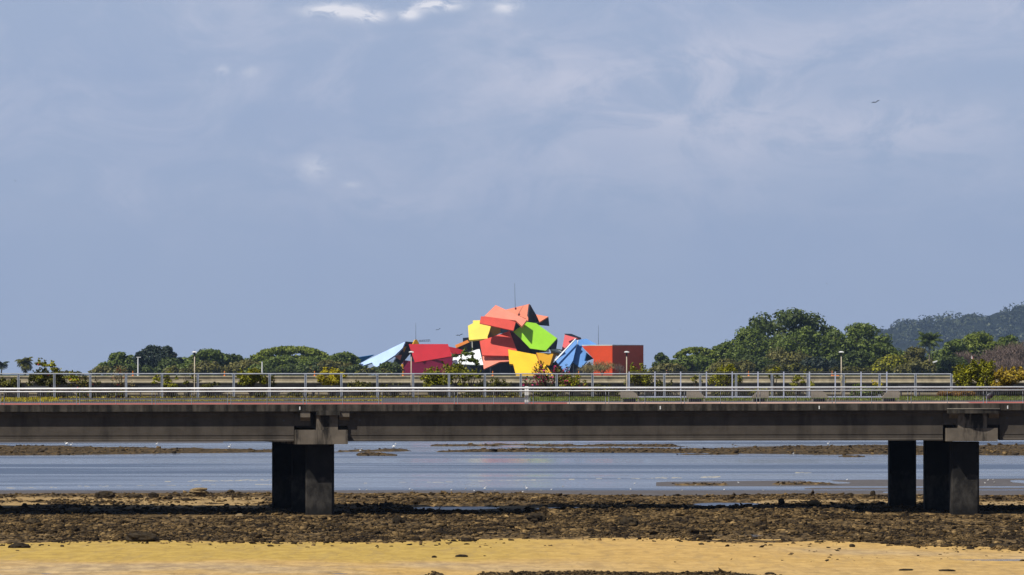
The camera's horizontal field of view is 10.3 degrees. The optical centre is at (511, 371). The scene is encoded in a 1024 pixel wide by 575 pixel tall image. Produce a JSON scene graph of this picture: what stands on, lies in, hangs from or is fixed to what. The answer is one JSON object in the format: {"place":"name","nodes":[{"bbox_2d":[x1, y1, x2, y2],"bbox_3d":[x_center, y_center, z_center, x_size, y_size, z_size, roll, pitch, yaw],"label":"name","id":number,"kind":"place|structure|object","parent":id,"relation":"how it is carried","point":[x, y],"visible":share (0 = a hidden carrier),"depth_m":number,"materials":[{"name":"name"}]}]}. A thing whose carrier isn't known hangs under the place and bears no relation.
{"place":"outdoors","nodes":[
{"label":"outdoors","id":0,"kind":"place"},
{"bbox_2d":[29,472,801,487],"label":"foam","id":1,"kind":"object","parent":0,"point":[441,482],"visible":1,"depth_m":489.91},
{"bbox_2d":[0,375,953,375],"bbox_3d":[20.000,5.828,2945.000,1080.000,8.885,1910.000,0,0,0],"label":"shore","id":2,"kind":"structure","parent":0,"point":[504,375],"depth_m":2178.90,"materials":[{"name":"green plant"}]},
{"bbox_2d":[14,357,32,374],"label":"palm tree","id":3,"kind":"object","parent":2,"relation":"on","point":[25,364],"visible":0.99,"depth_m":2198.73,"materials":[{"name":"green plant"}]},
{"bbox_2d":[88,365,119,374],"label":"tree","id":4,"kind":"object","parent":2,"relation":"on","point":[104,369],"visible":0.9,"depth_m":2248.36,"materials":[{"name":"green plant"}]},
{"bbox_2d":[99,351,134,374],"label":"tree","id":5,"kind":"object","parent":2,"relation":"on","point":[119,358],"visible":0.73,"depth_m":2327.53,"materials":[{"name":"green plant"}]},
{"bbox_2d":[112,364,156,374],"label":"thicket","id":6,"kind":"object","parent":2,"relation":"on","point":[143,369],"visible":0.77,"depth_m":2253.22,"materials":[{"name":"green plant"}]},
{"bbox_2d":[130,344,184,374],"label":"tree","id":7,"kind":"object","parent":2,"relation":"on","point":[157,354],"visible":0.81,"depth_m":2296.45,"materials":[{"name":"green plant"}]},
{"bbox_2d":[155,357,180,374],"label":"tree","id":8,"kind":"object","parent":2,"relation":"on","point":[162,365],"visible":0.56,"depth_m":2287.73,"materials":[{"name":"green plant"}]},
{"bbox_2d":[187,360,227,374],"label":"tree","id":9,"kind":"object","parent":2,"relation":"on","point":[201,366],"visible":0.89,"depth_m":2268.32,"materials":[{"name":"green plant"}]},
{"bbox_2d":[185,348,231,372],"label":"tree","id":10,"kind":"object","parent":2,"relation":"on","point":[218,356],"visible":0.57,"depth_m":2316.70,"materials":[{"name":"green plant"}]},
{"bbox_2d":[233,358,260,374],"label":"tree","id":11,"kind":"object","parent":2,"relation":"on","point":[244,364],"visible":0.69,"depth_m":2273.07,"materials":[{"name":"green plant"}]},
{"bbox_2d":[244,362,297,374],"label":"thicket","id":12,"kind":"object","parent":2,"relation":"on","point":[267,365],"visible":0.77,"depth_m":2264.98,"materials":[{"name":"green plant"}]},
{"bbox_2d":[258,355,309,374],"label":"tree","id":13,"kind":"object","parent":2,"relation":"on","point":[277,361],"visible":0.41,"depth_m":2287.72,"materials":[{"name":"green plant"}]},
{"bbox_2d":[250,345,330,362],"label":"tree","id":14,"kind":"object","parent":2,"relation":"on","point":[265,354],"visible":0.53,"depth_m":2311.65,"materials":[{"name":"green plant"}]},
{"bbox_2d":[261,363,335,374],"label":"thicket","id":15,"kind":"object","parent":2,"relation":"on","point":[294,368],"visible":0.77,"depth_m":2257.80,"materials":[{"name":"green plant"}]},
{"bbox_2d":[302,355,338,366],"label":"tree","id":16,"kind":"object","parent":2,"relation":"on","point":[314,360],"visible":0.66,"depth_m":2291.39,"materials":[{"name":"green plant"}]},
{"bbox_2d":[307,359,353,374],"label":"thicket","id":17,"kind":"object","parent":2,"relation":"on","point":[329,363],"visible":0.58,"depth_m":2277.64,"materials":[{"name":"green plant"}]},
{"bbox_2d":[329,351,360,364],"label":"tree","id":18,"kind":"object","parent":2,"relation":"on","point":[345,357],"visible":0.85,"depth_m":2297.76,"materials":[{"name":"green plant"}]},
{"bbox_2d":[338,364,380,375],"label":"thicket","id":19,"kind":"object","parent":2,"relation":"on","point":[354,368],"visible":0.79,"depth_m":2227.85,"materials":[{"name":"green plant"}]},
{"bbox_2d":[355,368,394,375],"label":"thicket","id":20,"kind":"object","parent":2,"relation":"on","point":[371,370],"visible":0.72,"depth_m":2214.95,"materials":[{"name":"green plant"}]},
{"bbox_2d":[375,360,404,375],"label":"tree","id":21,"kind":"object","parent":2,"relation":"on","point":[395,366],"visible":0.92,"depth_m":2223.86,"materials":[{"name":"green plant"}]},
{"bbox_2d":[359,304,642,372],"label":"museum","id":22,"kind":"structure","parent":2,"relation":"on","point":[522,341],"depth_m":2295.35,"materials":[{"name":"metal"}]},
{"bbox_2d":[589,360,615,372],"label":"bare tree","id":23,"kind":"object","parent":2,"relation":"on","point":[605,367],"visible":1,"depth_m":2238.30,"materials":[{"name":"brown plant"}]},
{"bbox_2d":[651,352,669,372],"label":"tree","id":24,"kind":"object","parent":2,"relation":"on","point":[660,357],"visible":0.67,"depth_m":2308.36,"materials":[{"name":"green plant"}]},
{"bbox_2d":[649,361,686,372],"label":"tree","id":25,"kind":"object","parent":2,"relation":"on","point":[671,368],"visible":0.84,"depth_m":2258.17,"materials":[{"name":"green plant"}]},
{"bbox_2d":[667,353,714,372],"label":"tree","id":26,"kind":"object","parent":2,"relation":"on","point":[702,363],"visible":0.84,"depth_m":2278.10,"materials":[{"name":"green plant"}]},
{"bbox_2d":[670,346,720,372],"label":"tree","id":27,"kind":"object","parent":2,"relation":"on","point":[705,352],"visible":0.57,"depth_m":2316.64,"materials":[{"name":"green plant"}]},
{"bbox_2d":[711,342,741,363],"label":"tree","id":28,"kind":"object","parent":2,"relation":"on","point":[723,351],"visible":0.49,"depth_m":2327.52,"materials":[{"name":"green plant"}]},
{"bbox_2d":[706,358,755,372],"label":"tree","id":29,"kind":"object","parent":2,"relation":"on","point":[742,366],"visible":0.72,"depth_m":2257.50,"materials":[{"name":"green plant"}]},
{"bbox_2d":[733,354,778,372],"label":"tree","id":30,"kind":"object","parent":2,"relation":"on","point":[760,363],"visible":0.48,"depth_m":2287.21,"materials":[{"name":"green plant"}]},
{"bbox_2d":[722,325,793,358],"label":"tree","id":31,"kind":"object","parent":2,"relation":"on","point":[745,344],"visible":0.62,"depth_m":2367.20,"materials":[{"name":"green plant"}]},
{"bbox_2d":[761,362,813,372],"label":"thicket","id":32,"kind":"object","parent":2,"relation":"on","point":[796,367],"visible":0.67,"depth_m":2238.06,"materials":[{"name":"green plant"}]},
{"bbox_2d":[733,307,842,372],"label":"tree","id":33,"kind":"object","parent":2,"relation":"on","point":[792,320],"visible":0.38,"depth_m":2411.66,"materials":[{"name":"green plant"}]},
{"bbox_2d":[764,346,812,365],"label":"tree","id":34,"kind":"object","parent":2,"relation":"on","point":[776,356],"visible":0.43,"depth_m":2296.81,"materials":[{"name":"green plant"}]},
{"bbox_2d":[773,326,843,372],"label":"tree","id":35,"kind":"object","parent":2,"relation":"on","point":[795,341],"visible":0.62,"depth_m":2355.42,"materials":[{"name":"green plant"}]},
{"bbox_2d":[791,356,843,372],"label":"tree","id":36,"kind":"object","parent":2,"relation":"on","point":[815,362],"visible":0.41,"depth_m":2276.94,"materials":[{"name":"green plant"}]},
{"bbox_2d":[809,365,871,372],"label":"thicket","id":37,"kind":"object","parent":2,"relation":"on","point":[847,369],"visible":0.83,"depth_m":2229.89,"materials":[{"name":"green plant"}]},
{"bbox_2d":[840,350,875,367],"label":"tree","id":38,"kind":"object","parent":2,"relation":"on","point":[861,359],"visible":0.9,"depth_m":2267.75,"materials":[{"name":"green plant"}]},
{"bbox_2d":[821,322,897,366],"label":"tree","id":39,"kind":"object","parent":2,"relation":"on","point":[857,334],"visible":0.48,"depth_m":2384.61,"materials":[{"name":"green plant"}]},
{"bbox_2d":[865,342,899,372],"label":"tree","id":40,"kind":"object","parent":2,"relation":"on","point":[882,349],"visible":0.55,"depth_m":2296.05,"materials":[{"name":"green plant"}]},
{"bbox_2d":[870,353,910,372],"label":"tree","id":41,"kind":"object","parent":2,"relation":"on","point":[889,363],"visible":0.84,"depth_m":2257.61,"materials":[{"name":"green plant"}]},
{"bbox_2d":[892,360,936,372],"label":"thicket","id":42,"kind":"object","parent":2,"relation":"on","point":[917,366],"visible":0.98,"depth_m":2237.42,"materials":[{"name":"green plant"}]},
{"bbox_2d":[901,346,932,372],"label":"tree","id":43,"kind":"object","parent":2,"relation":"on","point":[915,354],"visible":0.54,"depth_m":2287.35,"materials":[{"name":"green plant"}]},
{"bbox_2d":[915,332,942,361],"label":"palm tree","id":44,"kind":"object","parent":2,"relation":"on","point":[928,338],"visible":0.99,"depth_m":2268.92,"materials":[{"name":"green plant"}]},
{"bbox_2d":[935,354,969,374],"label":"tree","id":45,"kind":"object","parent":2,"relation":"on","point":[945,364],"visible":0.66,"depth_m":2277.47,"materials":[{"name":"green plant"}]},
{"bbox_2d":[936,338,968,374],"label":"tree","id":46,"kind":"object","parent":2,"relation":"on","point":[953,346],"visible":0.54,"depth_m":2326.66,"materials":[{"name":"green plant"}]},
{"bbox_2d":[962,331,1002,360],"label":"tree","id":47,"kind":"object","parent":2,"relation":"on","point":[977,342],"visible":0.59,"depth_m":2356.20,"materials":[{"name":"green plant"}]},
{"bbox_2d":[973,349,1003,368],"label":"bare tree","id":48,"kind":"object","parent":2,"relation":"on","point":[988,356],"visible":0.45,"depth_m":2274.64,"materials":[{"name":"brown plant"}]},
{"bbox_2d":[988,343,1022,362],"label":"bare tree","id":49,"kind":"object","parent":2,"relation":"on","point":[1008,352],"visible":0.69,"depth_m":2284.29,"materials":[{"name":"brown plant"}]},
{"bbox_2d":[989,356,1023,370],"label":"bare tree","id":50,"kind":"object","parent":2,"relation":"on","point":[1007,363],"visible":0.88,"depth_m":2253.53,"materials":[{"name":"brown plant"}]},
{"bbox_2d":[994,334,1022,371],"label":"tree","id":51,"kind":"object","parent":2,"relation":"on","point":[1010,338],"visible":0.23,"depth_m":2367.56,"materials":[{"name":"green plant"}]},
{"bbox_2d":[998,340,1023,369],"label":"bare tree","id":52,"kind":"object","parent":2,"relation":"on","point":[1018,356],"visible":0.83,"depth_m":2297.86,"materials":[{"name":"brown plant"}]},
{"bbox_2d":[0,441,1023,574],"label":"ground","id":53,"kind":"structure","parent":0,"point":[561,554],"depth_m":300.60,"materials":[{"name":"beige sand"}]},
{"bbox_2d":[126,532,158,541],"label":"boulder","id":54,"kind":"object","parent":53,"relation":"on","point":[141,536],"visible":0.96,"depth_m":310.24,"materials":[{"name":"grey stone"}]},
{"bbox_2d":[186,488,208,495],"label":"boulder","id":55,"kind":"object","parent":53,"relation":"on","point":[197,491],"visible":1,"depth_m":419.21,"materials":[{"name":"stone"}]},
{"bbox_2d":[0,397,1023,514],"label":"viaduct","id":56,"kind":"object","parent":53,"relation":"on","point":[303,438],"visible":0.93,"depth_m":370.44,"materials":[{"name":"concrete"}]},
{"bbox_2d":[124,392,213,396],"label":"planter wall","id":57,"kind":"structure","parent":56,"relation":"on","point":[150,394],"depth_m":390.75,"materials":[{"name":"concrete"}]},
{"bbox_2d":[221,392,311,396],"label":"planter wall","id":58,"kind":"structure","parent":56,"relation":"on","point":[230,394],"depth_m":390.75,"materials":[{"name":"concrete"}]},
{"bbox_2d":[0,402,566,404],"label":"cycle path","id":59,"kind":"structure","parent":56,"relation":"on","point":[351,403],"depth_m":372.24,"materials":[{"name":"red asphalt"}]},
{"bbox_2d":[315,392,370,395],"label":"planter wall","id":60,"kind":"structure","parent":56,"relation":"on","point":[344,393],"depth_m":390.80,"materials":[{"name":"concrete"}]},
{"bbox_2d":[380,392,428,395],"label":"planter wall","id":61,"kind":"structure","parent":56,"relation":"on","point":[406,393],"depth_m":390.75,"materials":[{"name":"concrete"}]},
{"bbox_2d":[0,373,952,397],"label":"fence","id":62,"kind":"object","parent":56,"relation":"on","point":[557,374],"visible":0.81,"depth_m":387.97,"materials":[{"name":"grey metal"}]},
{"bbox_2d":[0,386,1023,404],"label":"railing","id":63,"kind":"object","parent":56,"relation":"on","point":[446,391],"visible":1,"depth_m":370.05,"materials":[{"name":"metal"}]},
{"bbox_2d":[1,398,1023,402],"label":"asphalt path","id":64,"kind":"structure","parent":56,"relation":"on","point":[421,400],"depth_m":377.67,"materials":[{"name":"grey asphalt"}]},
{"bbox_2d":[1,396,58,401],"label":"ground cover","id":65,"kind":"object","parent":64,"relation":"on","point":[29,399],"visible":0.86,"depth_m":378.83,"materials":[{"name":"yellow plant"}]},
{"bbox_2d":[620,391,638,401],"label":"lounge seat","id":66,"kind":"object","parent":64,"relation":"on","point":[627,394],"visible":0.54,"depth_m":374.90,"materials":[{"name":"concrete"}]},
{"bbox_2d":[686,392,704,401],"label":"lounge seat","id":67,"kind":"object","parent":64,"relation":"on","point":[695,395],"visible":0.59,"depth_m":374.90,"materials":[{"name":"concrete"}]},
{"bbox_2d":[811,391,828,401],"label":"lounge seat","id":68,"kind":"object","parent":64,"relation":"on","point":[816,396],"visible":0.88,"depth_m":374.90,"materials":[{"name":"concrete"}]},
{"bbox_2d":[881,391,898,401],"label":"lounge seat","id":69,"kind":"object","parent":64,"relation":"on","point":[887,396],"visible":0.89,"depth_m":374.90,"materials":[{"name":"concrete"}]},
{"bbox_2d":[5,395,1023,397],"bbox_3d":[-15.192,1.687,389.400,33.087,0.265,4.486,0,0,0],"label":"grass","id":70,"kind":"structure","parent":56,"relation":"on","point":[426,396],"depth_m":388.40,"materials":[{"name":"green plant"}]},
{"bbox_2d":[0,376,21,396],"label":"shrub","id":71,"kind":"object","parent":70,"relation":"on","point":[9,383],"visible":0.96,"depth_m":389.87,"materials":[{"name":"green plant"}]},
{"bbox_2d":[25,367,67,395],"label":"shrub","id":72,"kind":"object","parent":70,"relation":"on","point":[43,381],"visible":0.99,"depth_m":390.34,"materials":[{"name":"green plant"}]},
{"bbox_2d":[32,358,80,396],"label":"tree","id":73,"kind":"object","parent":70,"relation":"on","point":[45,364],"visible":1,"depth_m":390.18,"materials":[{"name":"green plant"}]},
{"bbox_2d":[66,374,100,390],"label":"shrub","id":74,"kind":"object","parent":70,"relation":"on","point":[82,382],"visible":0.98,"depth_m":391.15,"materials":[{"name":"green plant"}]},
{"bbox_2d":[110,365,134,389],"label":"shrub","id":75,"kind":"object","parent":70,"relation":"on","point":[120,382],"visible":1,"depth_m":391.29,"materials":[{"name":"green plant"}]},
{"bbox_2d":[152,369,178,395],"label":"shrub","id":76,"kind":"object","parent":70,"relation":"on","point":[167,380],"visible":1,"depth_m":390.44,"materials":[{"name":"green plant"}]},
{"bbox_2d":[236,367,266,395],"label":"shrub","id":77,"kind":"object","parent":70,"relation":"on","point":[250,380],"visible":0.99,"depth_m":389.94,"materials":[{"name":"green plant"}]},
{"bbox_2d":[316,366,347,396],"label":"shrub","id":78,"kind":"object","parent":70,"relation":"on","point":[331,379],"visible":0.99,"depth_m":389.94,"materials":[{"name":"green plant"}]},
{"bbox_2d":[346,380,375,395],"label":"shrub","id":79,"kind":"object","parent":70,"relation":"on","point":[361,384],"visible":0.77,"depth_m":390.26,"materials":[{"name":"green plant"}]},
{"bbox_2d":[418,366,453,395],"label":"shrub","id":80,"kind":"object","parent":70,"relation":"on","point":[430,380],"visible":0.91,"depth_m":389.91,"materials":[{"name":"green plant"}]},
{"bbox_2d":[438,361,469,389],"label":"shrub","id":81,"kind":"object","parent":70,"relation":"on","point":[455,368],"visible":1,"depth_m":390.86,"materials":[{"name":"green plant"}]},
{"bbox_2d":[451,347,481,389],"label":"tree","id":82,"kind":"object","parent":70,"relation":"on","point":[475,361],"visible":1,"depth_m":391.58,"materials":[{"name":"green plant"}]},
{"bbox_2d":[458,367,482,389],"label":"shrub","id":83,"kind":"object","parent":70,"relation":"on","point":[471,376],"visible":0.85,"depth_m":390.04,"materials":[{"name":"green plant"}]},
{"bbox_2d":[479,376,511,395],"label":"shrub","id":84,"kind":"object","parent":70,"relation":"on","point":[497,384],"visible":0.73,"depth_m":390.36,"materials":[{"name":"green plant"}]},
{"bbox_2d":[532,384,561,396],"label":"shrub","id":85,"kind":"object","parent":70,"relation":"on","point":[545,393],"visible":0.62,"depth_m":387.20,"materials":[{"name":"green plant"}]},
{"bbox_2d":[522,360,572,386],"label":"bougainvillea","id":86,"kind":"object","parent":70,"relation":"on","point":[544,379],"visible":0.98,"depth_m":389.90,"materials":[{"name":"green plant"}]},
{"bbox_2d":[558,375,587,395],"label":"shrub","id":87,"kind":"object","parent":70,"relation":"on","point":[575,381],"visible":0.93,"depth_m":390.25,"materials":[{"name":"green plant"}]},
{"bbox_2d":[584,383,618,395],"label":"shrub","id":88,"kind":"object","parent":70,"relation":"on","point":[610,392],"visible":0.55,"depth_m":390.00,"materials":[{"name":"green plant"}]},
{"bbox_2d":[624,362,652,395],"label":"shrub","id":89,"kind":"object","parent":70,"relation":"on","point":[641,380],"visible":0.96,"depth_m":389.62,"materials":[{"name":"green plant"}]},
{"bbox_2d":[647,378,673,395],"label":"shrub","id":90,"kind":"object","parent":70,"relation":"on","point":[659,383],"visible":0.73,"depth_m":390.21,"materials":[{"name":"green plant"}]},
{"bbox_2d":[707,363,742,389],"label":"shrub","id":91,"kind":"object","parent":70,"relation":"on","point":[719,380],"visible":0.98,"depth_m":389.47,"materials":[{"name":"green plant"}]},
{"bbox_2d":[789,370,814,395],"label":"shrub","id":92,"kind":"object","parent":70,"relation":"on","point":[796,380],"visible":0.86,"depth_m":390.20,"materials":[{"name":"green plant"}]},
{"bbox_2d":[952,362,974,395],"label":"shrub","id":93,"kind":"object","parent":70,"relation":"on","point":[960,376],"visible":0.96,"depth_m":389.34,"materials":[{"name":"green plant"}]},
{"bbox_2d":[965,358,996,395],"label":"shrub","id":94,"kind":"object","parent":70,"relation":"on","point":[982,371],"visible":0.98,"depth_m":389.27,"materials":[{"name":"green plant"}]},
{"bbox_2d":[989,365,1023,395],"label":"shrub","id":95,"kind":"object","parent":70,"relation":"on","point":[1012,376],"visible":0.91,"depth_m":389.04,"materials":[{"name":"yellow plant"}]},
{"bbox_2d":[517,392,606,395],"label":"planter wall","id":96,"kind":"structure","parent":56,"relation":"on","point":[574,394],"depth_m":390.80,"materials":[{"name":"concrete"}]},
{"bbox_2d":[629,372,886,397],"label":"fence","id":97,"kind":"object","parent":56,"relation":"on","point":[809,396],"visible":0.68,"depth_m":382.46,"materials":[{"name":"metal"}]},
{"bbox_2d":[567,402,968,403],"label":"cycle path","id":98,"kind":"structure","parent":56,"relation":"on","point":[761,402],"depth_m":372.47,"materials":[{"name":"red asphalt"}]},
{"bbox_2d":[0,443,1023,574],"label":"rubble","id":99,"kind":"object","parent":53,"relation":"on","point":[937,535],"visible":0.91,"depth_m":346.13,"materials":[{"name":"brown stone"}]},
{"bbox_2d":[0,374,1023,573],"bbox_3d":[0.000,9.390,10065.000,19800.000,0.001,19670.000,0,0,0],"label":"water","id":100,"kind":"structure","parent":0,"point":[423,465],"depth_m":550.53,"materials":[{"name":"liquid"}]},
{"bbox_2d":[0,376,1023,396],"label":"road viaduct","id":101,"kind":"object","parent":100,"relation":"in","point":[613,381],"visible":0.39,"depth_m":800.16,"materials":[{"name":"grey concrete"}]},
{"bbox_2d":[0,0,1023,372],"label":"sky","id":102,"kind":"structure","parent":0,"point":[245,178],"materials":[{"name":"blue"}]},
{"bbox_2d":[529,395,1023,400],"bbox_3d":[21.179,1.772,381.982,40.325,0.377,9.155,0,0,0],"label":"grass","id":103,"kind":"structure","parent":0,"point":[615,398],"depth_m":380.58,"materials":[{"name":"green plant"}]},
{"bbox_2d":[849,383,881,395],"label":"shrub","id":104,"kind":"object","parent":103,"relation":"on","point":[864,393],"visible":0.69,"depth_m":384.13,"materials":[{"name":"green plant"}]},
{"bbox_2d":[937,389,976,396],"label":"hedge","id":105,"kind":"object","parent":103,"relation":"on","point":[957,393],"visible":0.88,"depth_m":386.13,"materials":[{"name":"brown plant"}]},
{"bbox_2d":[878,311,1023,355],"bbox_3d":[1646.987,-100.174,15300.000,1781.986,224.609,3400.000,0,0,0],"label":"hill","id":106,"kind":"structure","parent":0,"point":[902,346],"depth_m":14629.19,"materials":[{"name":"green plant"}]},
{"bbox_2d":[830,301,1023,372],"bbox_3d":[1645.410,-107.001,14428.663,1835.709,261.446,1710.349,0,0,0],"label":"forest","id":107,"kind":"object","parent":106,"relation":"on","point":[913,324],"visible":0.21,"depth_m":14719.10,"materials":[{"name":"green plant"}]},
{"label":"verge soil","id":108,"kind":"structure","parent":0,"visible":0},
{"bbox_2d":[5,399,381,401],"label":"grass","id":109,"kind":"structure","parent":108,"relation":"on","point":[231,400],"depth_m":379.53,"materials":[{"name":"green plant"}]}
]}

